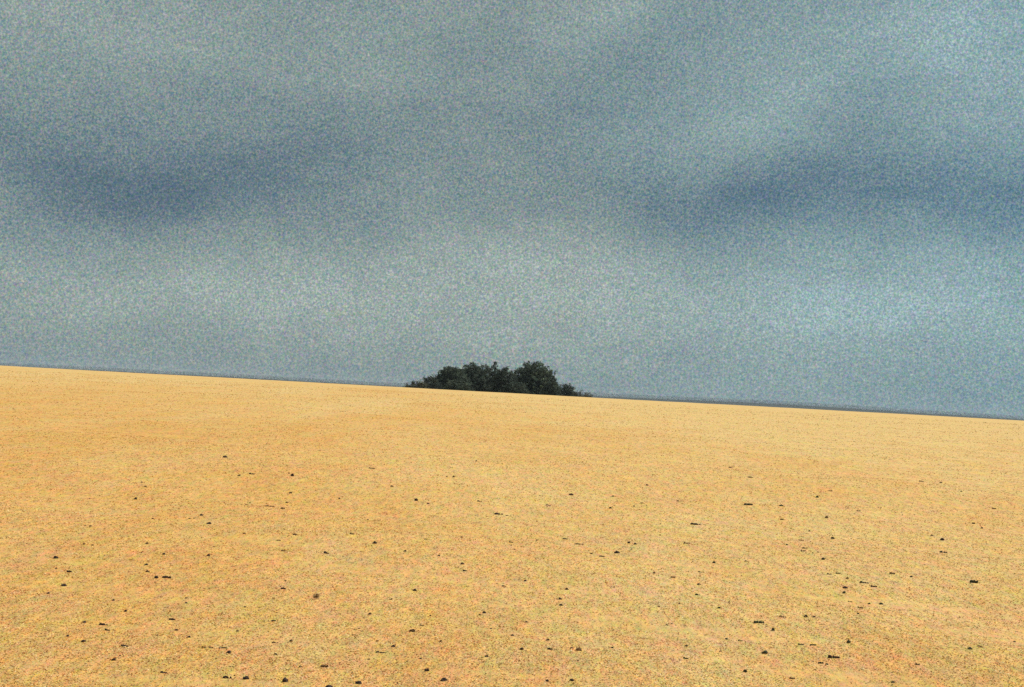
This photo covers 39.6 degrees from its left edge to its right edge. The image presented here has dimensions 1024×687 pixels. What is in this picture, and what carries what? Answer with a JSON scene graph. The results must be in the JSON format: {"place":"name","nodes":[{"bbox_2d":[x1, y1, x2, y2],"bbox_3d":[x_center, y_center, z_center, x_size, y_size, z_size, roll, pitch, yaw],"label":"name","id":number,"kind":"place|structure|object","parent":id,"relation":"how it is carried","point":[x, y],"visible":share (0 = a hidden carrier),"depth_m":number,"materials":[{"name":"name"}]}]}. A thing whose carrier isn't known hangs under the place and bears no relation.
{"place":"outdoors","nodes":[
{"label":"outdoors","id":0,"kind":"place"},
{"bbox_2d":[0,366,1023,686],"bbox_3d":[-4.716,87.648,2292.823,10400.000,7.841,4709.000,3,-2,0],"label":"ground","id":1,"kind":"structure","parent":0,"point":[922,502],"depth_m":13.38,"materials":[{"name":"beige sand"}]},
{"bbox_2d":[405,379,429,388],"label":"scrub","id":2,"kind":"object","parent":1,"relation":"on","point":[415,384],"visible":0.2,"depth_m":225.91,"materials":[{"name":"green plant"}]},
{"bbox_2d":[422,374,442,388],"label":"bush","id":3,"kind":"object","parent":1,"relation":"on","point":[428,380],"visible":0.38,"depth_m":228.17,"materials":[{"name":"green plant"}]},
{"bbox_2d":[433,365,473,390],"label":"broadleaf tree","id":4,"kind":"object","parent":1,"relation":"on","point":[450,373],"visible":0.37,"depth_m":231.70,"materials":[{"name":"green plant"}]},
{"bbox_2d":[442,379,475,390],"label":"bush","id":5,"kind":"object","parent":1,"relation":"on","point":[460,384],"visible":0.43,"depth_m":226.32,"materials":[{"name":"green plant"}]},
{"bbox_2d":[462,362,491,391],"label":"broadleaf tree","id":6,"kind":"object","parent":1,"relation":"on","point":[478,376],"visible":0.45,"depth_m":235.25,"materials":[{"name":"green plant"}]},
{"bbox_2d":[485,361,497,390],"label":"sapling","id":7,"kind":"object","parent":1,"relation":"on","point":[493,373],"visible":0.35,"depth_m":231.92,"materials":[{"name":"green plant"}]},
{"bbox_2d":[488,366,517,392],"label":"broadleaf tree","id":8,"kind":"object","parent":1,"relation":"on","point":[503,376],"visible":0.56,"depth_m":228.12,"materials":[{"name":"green plant"}]},
{"bbox_2d":[498,378,530,393],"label":"bush","id":9,"kind":"object","parent":1,"relation":"on","point":[513,386],"visible":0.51,"depth_m":225.25,"materials":[{"name":"green plant"}]},
{"bbox_2d":[513,361,556,394],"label":"broadleaf tree","id":10,"kind":"object","parent":1,"relation":"on","point":[533,376],"visible":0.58,"depth_m":231.55,"materials":[{"name":"green plant"}]},
{"bbox_2d":[538,376,562,395],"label":"bush","id":11,"kind":"object","parent":1,"relation":"on","point":[551,388],"visible":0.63,"depth_m":227.45,"materials":[{"name":"green plant"}]},
{"bbox_2d":[557,383,577,396],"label":"bush","id":12,"kind":"object","parent":1,"relation":"on","point":[566,390],"visible":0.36,"depth_m":229.54,"materials":[{"name":"green plant"}]},
{"bbox_2d":[571,389,593,396],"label":"scrub","id":13,"kind":"object","parent":1,"relation":"on","point":[580,394],"visible":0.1,"depth_m":225.63,"materials":[{"name":"green plant"}]},
{"bbox_2d":[0,0,1023,419],"label":"sky","id":14,"kind":"structure","parent":0,"point":[806,201],"materials":[{"name":"grey"}]},
{"bbox_2d":[91,370,1023,420],"bbox_3d":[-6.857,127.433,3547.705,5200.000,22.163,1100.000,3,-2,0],"label":"hills","id":15,"kind":"structure","parent":0,"point":[782,406],"depth_m":3189.44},
{"bbox_2d":[0,363,1023,419],"bbox_3d":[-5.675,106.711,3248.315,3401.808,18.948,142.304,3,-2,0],"label":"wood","id":16,"kind":"object","parent":15,"relation":"on","point":[613,396],"visible":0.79,"depth_m":3230.01,"materials":[{"name":"green plant"}]}
]}

